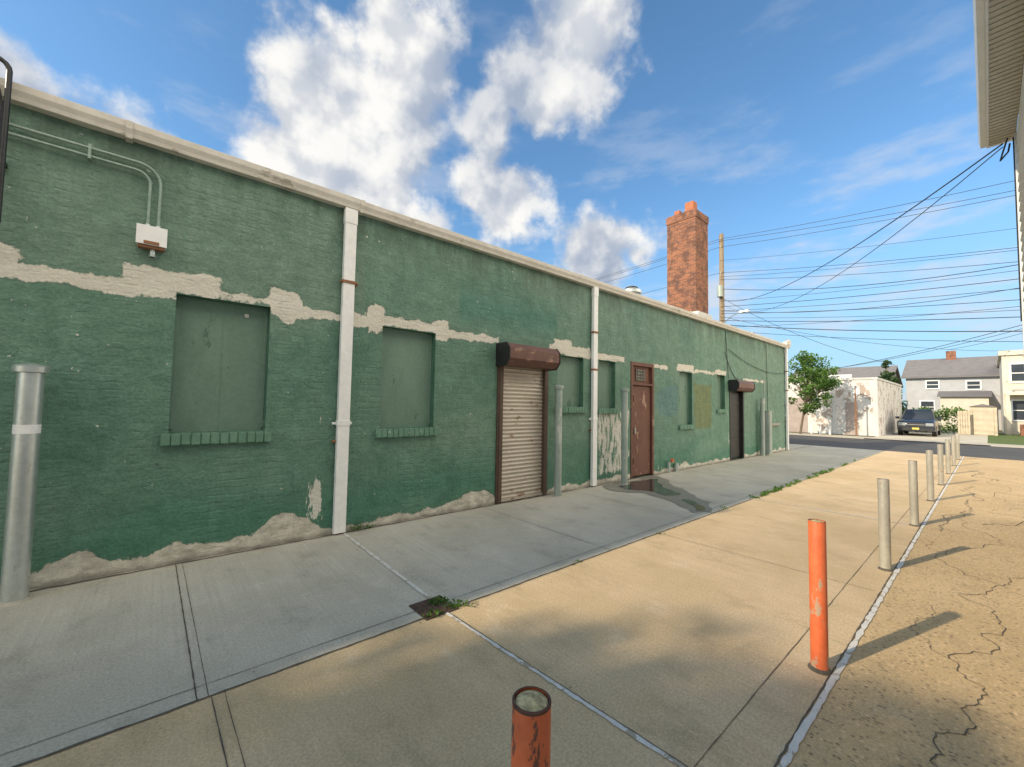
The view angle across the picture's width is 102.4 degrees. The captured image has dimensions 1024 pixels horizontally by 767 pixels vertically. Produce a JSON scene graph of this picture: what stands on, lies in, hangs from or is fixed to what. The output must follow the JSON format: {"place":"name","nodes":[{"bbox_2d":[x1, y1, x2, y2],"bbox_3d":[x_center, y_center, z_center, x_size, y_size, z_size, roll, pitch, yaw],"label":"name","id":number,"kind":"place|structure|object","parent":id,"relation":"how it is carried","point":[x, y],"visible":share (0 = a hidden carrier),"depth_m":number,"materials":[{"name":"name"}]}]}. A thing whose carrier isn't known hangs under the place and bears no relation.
{"place":"outdoors","nodes":[
{"label":"outdoors","id":0,"kind":"place"},
{"bbox_2d":[0,445,881,766],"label":"sidewalk","id":1,"kind":"structure","parent":0,"point":[82,657],"depth_m":3.33,"materials":[{"name":"concrete"}]},
{"bbox_2d":[0,363,50,606],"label":"steel protection post","id":2,"kind":"object","parent":1,"relation":"on","point":[21,493],"visible":1,"depth_m":3.21,"materials":[{"name":"white metal"}]},
{"bbox_2d":[0,104,785,589],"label":"front wall","id":3,"kind":"structure","parent":1,"relation":"on","point":[90,290],"depth_m":4.55,"materials":[{"name":"paint"}]},
{"bbox_2d":[0,56,12,222],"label":"black service pipe","id":4,"kind":"object","parent":3,"relation":"attached to","point":[4,113],"visible":1,"depth_m":3.26,"materials":[{"name":"metal"}]},
{"bbox_2d":[8,123,161,225],"bbox_3d":[-6.765,-1.986,1.050,8.957,0.630,0.068,3,-4,-41],"label":"conduit pipe","id":5,"kind":"object","parent":3,"relation":"attached to","point":[90,148],"visible":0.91,"depth_m":3.69,"materials":[{"name":"metal"}]},
{"bbox_2d":[135,223,167,257],"bbox_3d":[-3.404,-1.351,3.893,0.220,0.305,0.113,3,-4,-41],"label":"junction box","id":6,"kind":"object","parent":3,"relation":"attached to","point":[152,239],"visible":1,"depth_m":3.86,"materials":[{"name":"white metal"}]},
{"bbox_2d":[0,77,360,211],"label":"roof gutter","id":7,"kind":"object","parent":3,"relation":"attached to","point":[24,96],"visible":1,"depth_m":3.97,"materials":[{"name":"white metal"}]},
{"bbox_2d":[160,431,271,445],"bbox_3d":[-3.045,0.561,4.280,0.927,0.116,0.199,3,-4,-41],"label":"window sill","id":8,"kind":"structure","parent":3,"relation":"attached to","point":[204,438],"depth_m":4.18,"materials":[{"name":"green brick"}]},
{"bbox_2d":[168,296,267,431],"bbox_3d":[-3.106,-0.181,4.404,0.855,1.410,0.070,3,-4,-41],"label":"window infill","id":9,"kind":"object","parent":3,"relation":"attached to","point":[218,367],"depth_m":4.37,"materials":[{"name":"green paint"}]},
{"bbox_2d":[332,207,357,533],"bbox_3d":[-2.045,-0.190,5.049,0.240,3.970,0.079,3,-4,-41],"label":"downpipe","id":10,"kind":"object","parent":3,"relation":"attached to","point":[342,423],"visible":1,"depth_m":5.02,"materials":[{"name":"white metal"}]},
{"bbox_2d":[332,279,357,442],"bbox_3d":[-2.042,-0.279,5.059,0.230,1.990,0.097,3,-4,-41],"label":"pipe clamp","id":11,"kind":"object","parent":3,"relation":"attached to","point":[350,282],"visible":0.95,"depth_m":5.05,"materials":[{"name":"metal"}]},
{"bbox_2d":[379,328,431,427],"bbox_3d":[-1.503,-0.064,5.760,0.840,1.390,0.070,3,-4,-41],"label":"window infill","id":12,"kind":"object","parent":3,"relation":"attached to","point":[405,390],"depth_m":5.75,"materials":[{"name":"green paint"}]},
{"bbox_2d":[375,427,438,437],"bbox_3d":[-1.448,0.666,5.645,0.912,0.118,0.179,3,-4,-41],"label":"window sill","id":13,"kind":"structure","parent":3,"relation":"attached to","point":[401,432],"depth_m":5.55,"materials":[{"name":"green brick"}]},
{"bbox_2d":[495,366,547,503],"bbox_3d":[0.167,0.830,7.025,1.160,2.230,0.135,3,-4,-41],"label":"shutter guide","id":14,"kind":"object","parent":3,"relation":"attached to","point":[499,435],"visible":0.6,"depth_m":6.68,"materials":[{"name":"brown metal"}]},
{"bbox_2d":[501,366,542,501],"bbox_3d":[0.173,0.812,7.042,0.970,2.264,0.060,3,-4,-41],"label":"roller shutter","id":15,"kind":"object","parent":3,"relation":"attached to","point":[522,435],"visible":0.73,"depth_m":7.04,"materials":[{"name":"beige metal"}]},
{"bbox_2d":[496,341,560,370],"bbox_3d":[0.293,-0.444,6.916,1.170,0.377,0.352,3,-4,-41],"label":"shutter hood","id":16,"kind":"object","parent":3,"relation":"attached to","point":[508,354],"visible":1,"depth_m":6.70,"materials":[{"name":"brown metal"}]},
{"bbox_2d":[557,356,578,406],"bbox_3d":[1.032,-0.035,7.953,0.780,1.000,0.070,3,-4,-41],"label":"window infill","id":17,"kind":"object","parent":3,"relation":"attached to","point":[568,373],"depth_m":8.01,"materials":[{"name":"green paint"}]},
{"bbox_2d":[562,407,586,412],"bbox_3d":[1.091,0.502,7.847,0.852,0.117,0.178,3,-4,-41],"label":"window sill","id":18,"kind":"structure","parent":3,"relation":"attached to","point":[574,409],"depth_m":7.82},
{"bbox_2d":[362,202,790,348],"bbox_3d":[4.543,-1.835,10.809,17.088,0.134,0.140,3,-4,-41],"label":"roof gutter","id":19,"kind":"object","parent":3,"relation":"attached to","point":[375,212],"visible":0.88,"depth_m":7.01,"materials":[{"name":"white metal"}]},
{"bbox_2d":[783,340,790,344],"bbox_3d":[10.856,-1.627,16.264,0.500,0.220,0.140,3,-4,-41],"label":"gutter end cap","id":20,"kind":"object","parent":19,"relation":"attached to","point":[788,342],"visible":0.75,"depth_m":16.17,"materials":[{"name":"white metal"}]},
{"bbox_2d":[589,287,598,485],"bbox_3d":[1.645,0.035,8.234,0.230,3.970,0.079,3,-4,-41],"label":"downpipe","id":21,"kind":"object","parent":3,"relation":"attached to","point":[593,418],"visible":1,"depth_m":8.20,"materials":[{"name":"white metal"}]},
{"bbox_2d":[589,331,598,430],"bbox_3d":[1.648,-0.054,8.244,0.220,1.990,0.097,3,-4,-41],"label":"pipe clamp","id":22,"kind":"object","parent":3,"relation":"attached to","point":[593,368],"visible":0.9,"depth_m":8.22,"materials":[{"name":"brown metal"}]},
{"bbox_2d":[599,361,610,407],"bbox_3d":[1.898,0.023,8.700,0.610,1.030,0.070,3,-4,-41],"label":"window infill","id":23,"kind":"object","parent":3,"relation":"attached to","point":[604,384],"depth_m":8.74,"materials":[{"name":"green paint"}]},
{"bbox_2d":[597,408,618,413],"bbox_3d":[1.956,0.574,8.594,0.682,0.116,0.177,3,-4,-41],"label":"window sill","id":24,"kind":"structure","parent":3,"relation":"attached to","point":[607,411],"depth_m":8.49,"materials":[{"name":"green brick"}]},
{"bbox_2d":[630,361,653,477],"bbox_3d":[2.958,0.816,9.468,0.970,2.580,0.115,3,-4,-41],"label":"rusted steel door","id":25,"kind":"structure","parent":3,"relation":"attached to","point":[642,419],"depth_m":9.48,"materials":[{"name":"brown metal"}]},
{"bbox_2d":[668,459,678,472],"bbox_3d":[3.995,2.010,10.132,0.445,0.340,0.160,3,-4,-41],"label":"wall hose bib","id":26,"kind":"object","parent":3,"relation":"attached to","point":[676,465],"depth_m":10.03,"materials":[{"name":"metal"}]},
{"bbox_2d":[679,372,688,424],"bbox_3d":[4.476,0.395,10.918,0.740,1.420,0.070,3,-4,-41],"label":"window infill","id":27,"kind":"object","parent":3,"relation":"attached to","point":[683,398],"depth_m":10.98,"materials":[{"name":"green paint"}]},
{"bbox_2d":[678,425,694,429],"bbox_3d":[4.531,1.141,10.802,0.812,0.118,0.178,3,-4,-41],"label":"window sill","id":28,"kind":"structure","parent":3,"relation":"attached to","point":[681,427],"depth_m":10.66,"materials":[{"name":"green brick"}]},
{"bbox_2d":[717,375,720,408],"bbox_3d":[6.121,0.261,12.347,0.600,1.050,0.070,3,-4,-41],"label":"window infill","id":29,"kind":"object","parent":3,"relation":"attached to","point":[718,392],"depth_m":12.44,"materials":[{"name":"green paint"}]},
{"bbox_2d":[716,409,727,412],"bbox_3d":[6.180,0.822,12.240,0.672,0.118,0.179,3,-4,-41],"label":"window sill","id":30,"kind":"structure","parent":3,"relation":"attached to","point":[721,410],"depth_m":12.13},
{"bbox_2d":[729,391,744,459],"bbox_3d":[7.019,1.290,12.995,1.100,2.130,0.170,3,-4,-41],"label":"dark steel door","id":31,"kind":"structure","parent":3,"relation":"attached to","point":[736,408],"depth_m":13.14,"materials":[{"name":"brown metal"}]},
{"bbox_2d":[728,380,754,391],"bbox_3d":[7.204,0.084,12.905,1.290,0.347,0.312,3,-4,-41],"label":"shutter hood","id":32,"kind":"object","parent":3,"relation":"attached to","point":[740,386],"visible":1,"depth_m":12.59,"materials":[{"name":"black metal"}]},
{"bbox_2d":[725,330,783,406],"bbox_3d":[8.559,-0.112,14.256,5.657,2.751,0.025,3,-4,-41],"label":"wall cable","id":33,"kind":"object","parent":3,"relation":"attached to","point":[749,364],"depth_m":13.72,"materials":[{"name":"black rubber"}]},
{"bbox_2d":[784,348,788,449],"bbox_3d":[10.719,0.588,16.067,0.230,3.970,0.079,3,-4,-41],"label":"downpipe","id":34,"kind":"object","parent":3,"relation":"attached to","point":[786,398],"visible":1,"depth_m":16.03,"materials":[{"name":"white metal"}]},
{"bbox_2d":[409,595,458,620],"bbox_3d":[-0.612,1.749,3.221,0.280,0.026,0.280,3,-4,-41],"label":"soil patch","id":35,"kind":"object","parent":1,"relation":"on","point":[420,608],"visible":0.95,"depth_m":3.19,"materials":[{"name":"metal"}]},
{"bbox_2d":[1,445,923,766],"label":"pavement joints","id":36,"kind":"object","parent":1,"relation":"on","point":[339,637],"visible":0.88,"depth_m":2.73,"materials":[{"name":"grey concrete"}]},
{"bbox_2d":[553,385,563,497],"bbox_3d":[0.814,0.998,7.259,0.179,1.960,0.179,3,-4,-41],"label":"steel protection post","id":37,"kind":"object","parent":1,"relation":"on","point":[558,443],"visible":1,"depth_m":7.21,"materials":[{"name":"metal"}]},
{"bbox_2d":[350,459,855,617],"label":"weeds","id":38,"kind":"object","parent":1,"relation":"on","point":[453,606],"visible":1,"depth_m":5.11,"materials":[{"name":"green plant"}]},
{"bbox_2d":[620,388,628,484],"bbox_3d":[2.313,1.076,8.474,0.179,1.980,0.179,3,-4,-41],"label":"steel protection post","id":39,"kind":"object","parent":1,"relation":"on","point":[624,436],"visible":0.99,"depth_m":8.43,"materials":[{"name":"metal"}]},
{"bbox_2d":[618,479,680,494],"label":"puddle","id":40,"kind":"object","parent":1,"relation":"on","point":[653,485],"visible":0.99,"depth_m":8.12,"materials":[{"name":"liquid"}]},
{"bbox_2d":[603,475,712,511],"bbox_3d":[2.590,2.039,7.934,1.622,0.001,3.330,1,-3,1],"label":"wet patch","id":41,"kind":"object","parent":1,"relation":"on","point":[677,499],"visible":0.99,"depth_m":7.57,"materials":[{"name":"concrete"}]},
{"bbox_2d":[682,499,704,509],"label":"puddle","id":42,"kind":"object","parent":1,"relation":"on","point":[697,506],"visible":1,"depth_m":6.75,"materials":[{"name":"liquid"}]},
{"bbox_2d":[760,398,764,455],"bbox_3d":[8.488,1.475,13.962,0.182,1.950,0.182,3,-4,-41],"label":"steel protection post","id":43,"kind":"object","parent":1,"relation":"on","point":[762,426],"visible":1,"depth_m":13.92,"materials":[{"name":"metal"}]},
{"bbox_2d":[763,380,772,454],"bbox_3d":[8.791,1.169,14.245,0.340,2.600,0.295,3,-4,-41],"label":"post","id":44,"kind":"object","parent":1,"relation":"on","point":[768,433],"visible":0.67,"depth_m":14.08,"materials":[{"name":"metal"}]},
{"bbox_2d":[18,451,962,766],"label":"alley pavement","id":45,"kind":"structure","parent":0,"point":[678,643],"depth_m":2.53,"materials":[{"name":"concrete"}]},
{"bbox_2d":[511,686,550,766],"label":"steel bollard","id":46,"kind":"object","parent":45,"relation":"on","point":[531,729],"visible":1,"depth_m":0.94,"materials":[{"name":"orange metal"}]},
{"bbox_2d":[343,456,963,766],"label":"caulk lines","id":47,"kind":"object","parent":45,"relation":"on","point":[799,736],"visible":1,"depth_m":2.53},
{"bbox_2d":[448,458,961,766],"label":"pavement gap","id":48,"kind":"object","parent":45,"relation":"on","point":[792,737],"visible":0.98,"depth_m":2.40,"materials":[{"name":"black"}]},
{"bbox_2d":[807,519,831,675],"bbox_3d":[1.906,1.311,2.565,0.124,0.906,0.124,3,-4,-41],"label":"steel bollard","id":49,"kind":"object","parent":45,"relation":"on","point":[818,610],"visible":1,"depth_m":2.53,"materials":[{"name":"orange metal"}]},
{"bbox_2d":[877,478,892,571],"bbox_3d":[3.777,1.425,4.179,0.124,0.906,0.124,3,-4,-41],"label":"steel bollard","id":50,"kind":"object","parent":45,"relation":"on","point":[884,529],"visible":1,"depth_m":4.15,"materials":[{"name":"beige metal"}]},
{"bbox_2d":[908,460,919,526],"bbox_3d":[5.648,1.539,5.794,0.124,0.906,0.124,3,-4,-41],"label":"steel bollard","id":51,"kind":"object","parent":45,"relation":"on","point":[913,493],"visible":1,"depth_m":5.76,"materials":[{"name":"beige metal"}]},
{"bbox_2d":[926,450,934,501],"bbox_3d":[7.519,1.653,7.409,0.124,0.906,0.124,3,-4,-41],"label":"steel bollard","id":52,"kind":"object","parent":45,"relation":"on","point":[930,475],"visible":1,"depth_m":7.38,"materials":[{"name":"beige metal"}]},
{"bbox_2d":[937,444,944,485],"bbox_3d":[9.389,1.776,9.024,0.124,0.888,0.124,3,-4,-41],"label":"steel bollard","id":53,"kind":"object","parent":45,"relation":"on","point":[940,457],"visible":1,"depth_m":9.00,"materials":[{"name":"grey metal"}]},
{"bbox_2d":[945,439,950,473],"bbox_3d":[11.260,1.890,10.639,0.124,0.888,0.124,3,-4,-41],"label":"steel bollard","id":54,"kind":"object","parent":45,"relation":"on","point":[948,456],"visible":1,"depth_m":10.61,"materials":[{"name":"grey metal"}]},
{"bbox_2d":[951,436,955,465],"bbox_3d":[13.131,2.004,12.253,0.124,0.888,0.124,3,-4,-41],"label":"steel bollard","id":55,"kind":"object","parent":45,"relation":"on","point":[953,450],"visible":1,"depth_m":12.22,"materials":[{"name":"grey metal"}]},
{"bbox_2d":[955,433,960,459],"bbox_3d":[15.002,2.118,13.868,0.124,0.888,0.124,3,-4,-41],"label":"steel bollard","id":56,"kind":"object","parent":45,"relation":"on","point":[957,446],"visible":0.93,"depth_m":13.84,"materials":[{"name":"grey metal"}]},
{"bbox_2d":[0,0,1022,410],"label":"sky","id":57,"kind":"structure","parent":0,"point":[564,134],"materials":[{"name":"blue"}]},
{"bbox_2d":[625,285,641,294],"bbox_3d":[3.361,-2.235,11.585,0.540,1.040,0.540,3,-4,-41],"label":"roof ventilator","id":58,"kind":"object","parent":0,"point":[634,289],"visible":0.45,"depth_m":11.40,"materials":[{"name":"silver metal"}]},
{"bbox_2d":[789,444,810,448],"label":"side pavement","id":59,"kind":"structure","parent":0,"point":[792,446],"depth_m":17.75,"materials":[{"name":"concrete"}]},
{"bbox_2d":[635,429,1003,476],"bbox_3d":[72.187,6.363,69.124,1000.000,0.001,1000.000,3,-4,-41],"label":"ground","id":60,"kind":"structure","parent":0,"point":[1000,432],"depth_m":25.63,"materials":[{"name":"concrete"}]},
{"bbox_2d":[810,425,830,434],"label":"white bollards","id":61,"kind":"object","parent":60,"relation":"on","point":[820,429],"visible":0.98,"depth_m":27.08,"materials":[{"name":"metal"}]},
{"bbox_2d":[851,386,858,435],"bbox_3d":[21.269,1.703,25.490,0.078,3.100,0.400,3,-4,-41],"label":"downpipe","id":62,"kind":"object","parent":60,"relation":"on","point":[855,390],"visible":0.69,"depth_m":25.47,"materials":[{"name":"white metal"}]},
{"bbox_2d":[878,360,906,406],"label":"pine tree","id":63,"kind":"object","parent":60,"relation":"on","point":[885,375],"visible":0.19,"depth_m":44.69,"materials":[{"name":"green plant"}]},
{"bbox_2d":[889,371,906,413],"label":"pine tree","id":64,"kind":"object","parent":60,"relation":"on","point":[892,374],"visible":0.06,"depth_m":42.00,"materials":[{"name":"green plant"}]},
{"bbox_2d":[789,434,1023,447],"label":"road kerb","id":65,"kind":"structure","parent":60,"relation":"on","point":[863,438],"depth_m":23.96,"materials":[{"name":"concrete"}]},
{"bbox_2d":[937,391,991,429],"bbox_3d":[42.086,2.465,38.318,2.100,3.600,3.400,3,-4,-41],"label":"porch","id":66,"kind":"object","parent":60,"relation":"on","point":[965,400],"visible":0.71,"depth_m":38.11,"materials":[{"name":"grey"}]},
{"bbox_2d":[1016,64,1023,310],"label":"siding wall","id":67,"kind":"structure","parent":60,"relation":"on","point":[1020,143],"depth_m":5.84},
{"bbox_3d":[-4.239,0.124,12.501,27.920,4.050,13.950,3,-4,-41],"label":"roof","id":68,"kind":"object","parent":60,"relation":"on","visible":0},
{"bbox_2d":[125,120,752,336],"bbox_3d":[0.343,-2.086,7.364,27.940,0.157,0.427,3,-4,-41],"label":"gutter joint","id":69,"kind":"object","parent":68,"relation":"attached to","point":[129,132],"visible":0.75,"depth_m":3.80,"materials":[{"name":"white metal"}]},
{"bbox_2d":[666,201,711,318],"bbox_3d":[6.452,-4.009,15.062,1.190,5.140,1.280,3,-4,-41],"label":"brick chimney","id":70,"kind":"object","parent":68,"relation":"on","point":[687,259],"visible":0.68,"depth_m":14.72,"materials":[{"name":"brick"}]},
{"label":"walls","id":71,"kind":"object","parent":60,"relation":"on","visible":0},
{"bbox_2d":[794,365,902,387],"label":"roof","id":72,"kind":"structure","parent":71,"relation":"on","point":[864,372],"depth_m":56.48,"materials":[{"name":"grey"}]},
{"bbox_2d":[788,374,901,435],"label":"white garage building","id":73,"kind":"structure","parent":0,"point":[879,404],"depth_m":27.08,"materials":[{"name":"white paint"}]},
{"bbox_2d":[788,398,857,434],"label":"garage doors","id":74,"kind":"structure","parent":73,"relation":"in","point":[795,417],"depth_m":28.45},
{"bbox_2d":[776,457,1023,766],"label":"aggregate pavement","id":75,"kind":"structure","parent":0,"point":[900,693],"depth_m":2.71,"materials":[{"name":"beige concrete"}]},
{"bbox_2d":[910,470,1023,766],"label":"pavement cracks","id":76,"kind":"object","parent":75,"relation":"on","point":[935,755],"visible":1,"depth_m":2.89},
{"bbox_2d":[973,0,1023,353],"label":"rain gutter","id":77,"kind":"object","parent":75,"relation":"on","point":[981,22],"visible":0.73,"depth_m":5.54,"materials":[{"name":"white metal"}]},
{"bbox_2d":[989,0,1023,144],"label":"soffit","id":78,"kind":"structure","parent":77,"relation":"attached to","point":[1006,37],"depth_m":5.16,"materials":[{"name":"plastic"}]},
{"bbox_2d":[999,137,1021,320],"bbox_3d":[7.758,-2.398,6.434,0.114,2.908,0.195,1,-3,7],"label":"service drop loop","id":79,"kind":"object","parent":78,"relation":"hanging from","point":[1002,156],"visible":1,"depth_m":6.36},
{"bbox_2d":[789,435,1023,460],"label":"road","id":80,"kind":"structure","parent":0,"point":[1006,453],"depth_m":18.79,"materials":[{"name":"grey asphalt"}]},
{"bbox_2d":[789,432,1023,446],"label":"sidewalk","id":81,"kind":"structure","parent":0,"point":[911,440],"depth_m":22.74,"materials":[{"name":"concrete"}]},
{"bbox_2d":[717,233,749,322],"bbox_3d":[15.514,-3.784,28.951,0.685,14.400,2.229,3,-3,-28],"label":"utility pole","id":82,"kind":"object","parent":81,"relation":"on","point":[720,290],"visible":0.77,"depth_m":29.88,"materials":[{"name":"brown wood"}]},
{"bbox_2d":[596,143,1022,373],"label":"overhead wires","id":83,"kind":"object","parent":82,"relation":"attached to","point":[880,283],"visible":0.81,"depth_m":22.64,"materials":[{"name":"black metal"}]},
{"bbox_2d":[788,350,842,433],"bbox_3d":[18.772,0.560,25.953,3.201,5.360,3.298,3,-4,-41],"label":"young tree","id":84,"kind":"object","parent":81,"relation":"on","point":[817,378],"visible":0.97,"depth_m":25.73,"materials":[{"name":"green plant"}]},
{"bbox_2d":[876,431,987,442],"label":"driveway","id":85,"kind":"structure","parent":0,"point":[944,436],"depth_m":25.84,"materials":[{"name":"concrete"}]},
{"bbox_2d":[895,409,940,436],"bbox_3d":[27.431,2.612,27.748,4.550,1.730,2.160,3,-4,-41],"label":"parked car","id":86,"kind":"object","parent":85,"relation":"on","point":[920,420],"visible":0.99,"depth_m":26.79,"materials":[{"name":"grey paint"}]},
{"bbox_2d":[911,405,970,433],"bbox_3d":[31.603,2.651,30.773,1.451,2.168,3.791,3,-4,-41],"label":"hedge","id":87,"kind":"object","parent":85,"relation":"on","point":[947,411],"visible":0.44,"depth_m":30.14,"materials":[{"name":"green plant"}]},
{"bbox_2d":[957,411,970,434],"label":"wooden gate","id":88,"kind":"structure","parent":85,"relation":"on","point":[963,417],"depth_m":29.22,"materials":[{"name":"beige wood"}]},
{"bbox_2d":[906,376,1001,430],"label":"walls","id":89,"kind":"structure","parent":0,"point":[916,391],"depth_m":39.99,"materials":[{"name":"grey paint"}]},
{"bbox_2d":[901,356,999,378],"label":"roof","id":90,"kind":"structure","parent":89,"relation":"on","point":[984,366],"depth_m":40.95,"materials":[{"name":"grey"}]},
{"bbox_2d":[946,351,955,359],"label":"chimney","id":91,"kind":"object","parent":90,"relation":"on","point":[950,355],"visible":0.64,"depth_m":42.60,"materials":[{"name":"brick"}]},
{"bbox_2d":[919,380,981,409],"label":"window frames","id":92,"kind":"structure","parent":89,"relation":"attached to","point":[926,384],"depth_m":40.43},
{"bbox_2d":[921,381,979,409],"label":"window glass","id":93,"kind":"object","parent":92,"relation":"in","point":[971,385],"visible":0.86,"depth_m":40.59,"materials":[{"name":"grey glass"}]},
{"bbox_2d":[988,434,1023,444],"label":"grass verge","id":94,"kind":"object","parent":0,"point":[1011,439],"depth_m":24.48,"materials":[{"name":"green plant"}]},
{"bbox_2d":[969,404,997,435],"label":"garden shed","id":95,"kind":"structure","parent":94,"relation":"on","point":[983,419],"depth_m":28.86,"materials":[{"name":"beige wood"}]},
{"bbox_2d":[1005,381,1023,435],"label":"balcony porch","id":96,"kind":"object","parent":94,"relation":"on","point":[1008,415],"visible":0.94,"depth_m":29.87,"materials":[{"name":"white wood"}]},
{"bbox_2d":[999,355,1023,434],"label":"walls","id":97,"kind":"structure","parent":0,"point":[1005,360],"depth_m":30.70,"materials":[{"name":"beige paint"}]},
{"bbox_2d":[996,350,1023,366],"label":"roof","id":98,"kind":"structure","parent":97,"relation":"on","point":[1009,352],"depth_m":30.73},
{"bbox_2d":[1009,363,1023,420],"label":"window frames","id":99,"kind":"structure","parent":97,"relation":"attached to","point":[1010,378],"depth_m":30.46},
{"bbox_2d":[1011,364,1023,419],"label":"window glass","id":100,"kind":"object","parent":99,"relation":"in","point":[1017,370],"visible":0.83,"depth_m":30.31,"materials":[{"name":"grey glass"}]}
]}

